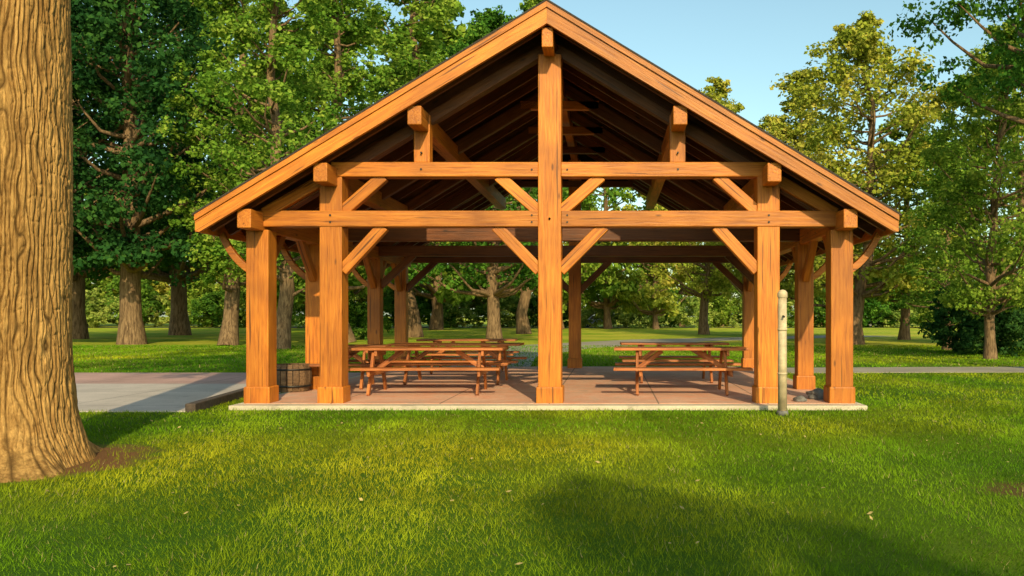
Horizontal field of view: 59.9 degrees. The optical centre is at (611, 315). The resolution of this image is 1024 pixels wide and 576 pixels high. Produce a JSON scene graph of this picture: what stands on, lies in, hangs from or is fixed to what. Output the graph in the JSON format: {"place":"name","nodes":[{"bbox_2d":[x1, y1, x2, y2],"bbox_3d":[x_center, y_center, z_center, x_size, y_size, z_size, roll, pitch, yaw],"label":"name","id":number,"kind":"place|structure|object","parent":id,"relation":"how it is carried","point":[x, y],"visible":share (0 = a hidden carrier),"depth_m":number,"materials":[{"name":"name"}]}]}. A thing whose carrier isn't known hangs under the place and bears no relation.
{"place":"outdoors","nodes":[
{"label":"outdoors","id":0,"kind":"place"},
{"bbox_2d":[76,384,280,411],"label":"concrete pavement","id":1,"kind":"structure","parent":0,"point":[140,397],"depth_m":14.72,"materials":[{"name":"grey concrete"}]},
{"bbox_2d":[74,373,365,383],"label":"red pavement","id":2,"kind":"structure","parent":0,"point":[160,378],"depth_m":18.75,"materials":[{"name":"concrete"}]},
{"bbox_2d":[88,327,919,327],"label":"road","id":3,"kind":"structure","parent":0,"point":[505,327],"depth_m":102.39,"materials":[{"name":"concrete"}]},
{"bbox_2d":[586,315,602,326],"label":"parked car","id":4,"kind":"object","parent":3,"relation":"on","point":[590,318],"visible":0.1,"depth_m":106.15,"materials":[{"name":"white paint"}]},
{"bbox_2d":[0,317,1023,575],"bbox_3d":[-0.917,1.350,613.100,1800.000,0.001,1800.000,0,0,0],"label":"lawn ground","id":5,"kind":"structure","parent":0,"point":[210,337],"depth_m":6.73,"materials":[{"name":"green plant"}]},
{"bbox_2d":[0,0,102,482],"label":"old shade tree","id":6,"kind":"object","parent":5,"relation":"on","point":[43,434],"visible":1,"depth_m":7.83,"materials":[{"name":"brown plant"}]},
{"bbox_2d":[70,0,203,275],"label":"deciduous tree","id":7,"kind":"object","parent":5,"relation":"on","point":[106,122],"visible":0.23,"depth_m":40.80,"materials":[{"name":"green plant"}]},
{"bbox_2d":[72,0,230,338],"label":"deciduous tree","id":8,"kind":"object","parent":5,"relation":"on","point":[79,326],"visible":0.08,"depth_m":51.69,"materials":[{"name":"green plant"}]},
{"bbox_2d":[71,0,267,344],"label":"deciduous tree","id":9,"kind":"object","parent":5,"relation":"on","point":[130,249],"visible":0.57,"depth_m":40.26,"materials":[{"name":"green plant"}]},
{"bbox_2d":[82,0,317,334],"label":"deciduous tree","id":10,"kind":"object","parent":5,"relation":"on","point":[179,323],"visible":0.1,"depth_m":61.48,"materials":[{"name":"green plant"}]},
{"bbox_2d":[185,388,243,412],"bbox_3d":[-6.087,1.290,13.900,0.140,0.130,3.222,0,0,-7],"label":"timber edging","id":11,"kind":"object","parent":5,"relation":"on","point":[207,403],"visible":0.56,"depth_m":13.11,"materials":[{"name":"brown wood"}]},
{"bbox_2d":[156,0,309,345],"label":"deciduous tree","id":12,"kind":"object","parent":5,"relation":"on","point":[231,284],"visible":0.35,"depth_m":39.44,"materials":[{"name":"green plant"}]},
{"bbox_2d":[171,0,352,348],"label":"deciduous tree","id":13,"kind":"object","parent":5,"relation":"on","point":[276,93],"visible":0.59,"depth_m":35.36,"materials":[{"name":"green plant"}]},
{"bbox_2d":[238,374,365,403],"bbox_3d":[-5.437,1.328,17.645,0.110,0.090,9.510,0,0,0],"label":"border","id":14,"kind":"object","parent":5,"relation":"on","point":[290,392],"visible":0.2,"depth_m":14.76,"materials":[{"name":"concrete"}]},
{"bbox_2d":[202,0,412,306],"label":"deciduous tree","id":15,"kind":"object","parent":5,"relation":"on","point":[299,298],"visible":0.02,"depth_m":77.34,"materials":[{"name":"green plant"}]},
{"bbox_2d":[246,0,395,342],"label":"deciduous tree","id":16,"kind":"object","parent":5,"relation":"on","point":[345,49],"visible":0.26,"depth_m":44.96,"materials":[{"name":"green plant"}]},
{"bbox_2d":[348,301,393,339],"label":"shrub","id":17,"kind":"object","parent":5,"relation":"on","point":[359,310],"visible":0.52,"depth_m":49.52,"materials":[{"name":"green plant"}]},
{"bbox_2d":[324,0,489,336],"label":"deciduous tree","id":18,"kind":"object","parent":5,"relation":"on","point":[407,35],"visible":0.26,"depth_m":55.09,"materials":[{"name":"green plant"}]},
{"bbox_2d":[375,0,564,329],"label":"deciduous tree","id":19,"kind":"object","parent":5,"relation":"on","point":[438,296],"visible":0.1,"depth_m":85.28,"materials":[{"name":"green plant"}]},
{"bbox_2d":[388,5,581,341],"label":"deciduous tree","id":20,"kind":"object","parent":5,"relation":"on","point":[488,284],"visible":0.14,"depth_m":45.48,"materials":[{"name":"green plant"}]},
{"bbox_2d":[45,414,1008,566],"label":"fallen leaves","id":21,"kind":"object","parent":5,"relation":"on","point":[361,499],"visible":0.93,"depth_m":6.60,"materials":[{"name":"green plant"}]},
{"bbox_2d":[84,148,984,326],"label":"distant trees","id":22,"kind":"object","parent":5,"relation":"on","point":[161,288],"visible":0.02,"depth_m":112.98,"materials":[{"name":"green plant"}]},
{"bbox_2d":[475,0,602,333],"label":"deciduous tree","id":23,"kind":"object","parent":5,"relation":"on","point":[522,324],"visible":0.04,"depth_m":65.84,"materials":[{"name":"green plant"}]},
{"bbox_2d":[229,404,866,409],"bbox_3d":[-0.917,1.330,12.740,9.160,0.090,0.270,0,0,0],"label":"front border","id":24,"kind":"object","parent":5,"relation":"on","point":[547,406],"visible":0.64,"depth_m":12.61,"materials":[{"name":"concrete"}]},
{"bbox_2d":[245,367,853,403],"bbox_3d":[-0.917,1.325,17.590,8.920,0.090,9.420,0,0,0],"label":"floor surface","id":25,"kind":"object","parent":5,"relation":"on","point":[595,385],"visible":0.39,"depth_m":15.32,"materials":[{"name":"concrete"}]},
{"bbox_2d":[277,363,311,391],"bbox_3d":[-5.441,1.048,15.000,0.624,0.460,0.624,0,0,0],"label":"wooden barrel","id":26,"kind":"object","parent":25,"relation":"on","point":[293,377],"visible":0.85,"depth_m":14.74,"materials":[{"name":"brown wood"}]},
{"bbox_2d":[309,344,395,389],"bbox_3d":[-4.698,0.914,15.900,1.300,0.777,1.745,0,0,-6],"label":"picnic table","id":27,"kind":"object","parent":25,"relation":"on","point":[364,361],"visible":0.34,"depth_m":15.66,"materials":[{"name":"brown wood"}]},
{"bbox_2d":[348,347,508,395],"bbox_3d":[-3.057,0.914,14.750,2.500,0.777,1.745,0,0,-2],"label":"picnic table","id":28,"kind":"object","parent":25,"relation":"on","point":[483,367],"visible":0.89,"depth_m":14.40,"materials":[{"name":"brown wood"}]},
{"bbox_2d":[384,343,526,384],"bbox_3d":[-2.983,0.914,17.000,2.500,0.777,1.745,0,0,1],"label":"picnic table","id":29,"kind":"object","parent":25,"relation":"on","point":[418,357],"visible":0.68,"depth_m":16.65,"materials":[{"name":"brown wood"}]},
{"bbox_2d":[411,339,519,373],"bbox_3d":[-3.273,0.914,20.000,2.200,0.777,1.745,0,0,-1],"label":"picnic table","id":30,"kind":"object","parent":25,"relation":"on","point":[451,353],"visible":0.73,"depth_m":19.65,"materials":[{"name":"brown wood"}]},
{"bbox_2d":[192,0,901,402],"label":"picnic pavilion","id":31,"kind":"structure","parent":25,"relation":"on","point":[548,98],"depth_m":12.97,"materials":[{"name":"wood"}]},
{"bbox_2d":[619,342,733,382],"bbox_3d":[1.218,0.914,17.400,2.100,0.777,1.745,0,0,-2],"label":"picnic table","id":32,"kind":"object","parent":25,"relation":"on","point":[659,344],"visible":0.76,"depth_m":17.05,"materials":[{"name":"brown wood"}]},
{"bbox_2d":[613,347,752,395],"bbox_3d":[1.140,0.914,14.750,2.200,0.777,1.745,0,0,1],"label":"picnic table","id":33,"kind":"object","parent":25,"relation":"on","point":[722,364],"visible":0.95,"depth_m":14.39,"materials":[{"name":"brown wood"}]},
{"bbox_2d":[793,395,806,401],"bbox_3d":[2.818,1.252,13.198,0.206,0.123,0.176,0,0,0],"label":"stone","id":34,"kind":"object","parent":25,"relation":"on","point":[800,398],"visible":0.87,"depth_m":13.13,"materials":[{"name":"beige stone"}]},
{"bbox_2d":[806,388,823,399],"bbox_3d":[3.172,1.230,13.595,0.323,0.226,0.349,0,0,0],"label":"stone","id":35,"kind":"object","parent":25,"relation":"on","point":[816,394],"visible":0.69,"depth_m":13.47,"materials":[{"name":"grey stone"}]},
{"bbox_2d":[85,271,1015,327],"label":"distant shrubs","id":36,"kind":"object","parent":5,"relation":"on","point":[203,307],"visible":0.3,"depth_m":100.73,"materials":[{"name":"green plant"}]},
{"bbox_2d":[499,188,626,328],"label":"deciduous tree","id":37,"kind":"object","parent":5,"relation":"on","point":[586,269],"visible":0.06,"depth_m":86.77,"materials":[{"name":"green plant"}]},
{"bbox_2d":[562,188,670,328],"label":"deciduous tree","id":38,"kind":"object","parent":5,"relation":"on","point":[610,285],"visible":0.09,"depth_m":89.66,"materials":[{"name":"green plant"}]},
{"bbox_2d":[599,192,701,328],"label":"deciduous tree","id":39,"kind":"object","parent":5,"relation":"on","point":[669,304],"visible":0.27,"depth_m":88.62,"materials":[{"name":"green plant"}]},
{"bbox_2d":[646,76,744,334],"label":"deciduous tree","id":40,"kind":"object","parent":5,"relation":"on","point":[718,90],"visible":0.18,"depth_m":63.68,"materials":[{"name":"green plant"}]},
{"bbox_2d":[706,114,825,306],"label":"deciduous tree","id":41,"kind":"object","parent":5,"relation":"on","point":[768,123],"visible":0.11,"depth_m":55.48,"materials":[{"name":"green plant"}]},
{"bbox_2d":[776,290,787,415],"bbox_3d":[2.324,0.495,11.992,0.179,1.710,0.179,0,0,45],"label":"standpipe post","id":42,"kind":"object","parent":5,"relation":"on","point":[782,295],"visible":0.98,"depth_m":11.95,"materials":[{"name":"beige paint"}]},
{"bbox_2d":[729,69,877,306],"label":"deciduous tree","id":43,"kind":"object","parent":5,"relation":"on","point":[787,126],"visible":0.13,"depth_m":55.18,"materials":[{"name":"green plant"}]},
{"bbox_2d":[769,10,1002,344],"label":"deciduous tree","id":44,"kind":"object","parent":5,"relation":"on","point":[860,38],"visible":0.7,"depth_m":41.28,"materials":[{"name":"green plant"}]},
{"bbox_2d":[787,367,1023,372],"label":"footpath","id":45,"kind":"structure","parent":5,"relation":"on","point":[928,369],"depth_m":22.01,"materials":[{"name":"concrete"}]},
{"bbox_2d":[853,101,985,339],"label":"deciduous tree","id":46,"kind":"object","parent":5,"relation":"on","point":[904,332],"visible":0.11,"depth_m":48.82,"materials":[{"name":"green plant"}]},
{"bbox_2d":[887,0,1023,124],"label":"deciduous tree","id":47,"kind":"object","parent":5,"relation":"on","point":[964,10],"visible":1,"depth_m":22.00,"materials":[{"name":"green plant"}]},
{"bbox_2d":[890,22,1023,295],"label":"deciduous tree","id":48,"kind":"object","parent":5,"relation":"on","point":[981,56],"visible":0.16,"depth_m":39.88,"materials":[{"name":"green plant"}]},
{"bbox_2d":[895,129,1021,349],"bbox_3d":[13.684,-3.018,35.117,4.685,8.849,5.165,0,0,12],"label":"deciduous tree","id":49,"kind":"object","parent":5,"relation":"on","point":[934,182],"visible":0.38,"depth_m":34.94,"materials":[{"name":"green plant"}]},
{"bbox_2d":[904,40,1023,359],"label":"deciduous tree","id":50,"kind":"object","parent":5,"relation":"on","point":[991,283],"visible":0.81,"depth_m":26.86,"materials":[{"name":"green plant"}]},
{"bbox_2d":[917,284,1016,353],"bbox_3d":[12.952,0.144,32.098,3.384,2.720,2.966,0,0,16],"label":"shrub","id":51,"kind":"object","parent":5,"relation":"on","point":[940,328],"visible":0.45,"depth_m":31.56,"materials":[{"name":"green plant"}]},
{"bbox_2d":[953,299,1023,356],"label":"shrub","id":52,"kind":"object","parent":5,"relation":"on","point":[970,336],"visible":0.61,"depth_m":29.36,"materials":[{"name":"green plant"}]},
{"bbox_2d":[995,298,1023,351],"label":"shrub","id":53,"kind":"object","parent":5,"relation":"on","point":[1000,334],"visible":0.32,"depth_m":30.23,"materials":[{"name":"green plant"}]},
{"bbox_2d":[83,0,1023,316],"label":"sky","id":54,"kind":"structure","parent":0,"point":[745,43],"materials":[{"name":"blue"}]},
{"bbox_2d":[442,335,880,366],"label":"park path","id":55,"kind":"structure","parent":0,"point":[612,342],"depth_m":44.50,"materials":[{"name":"concrete"}]}
]}

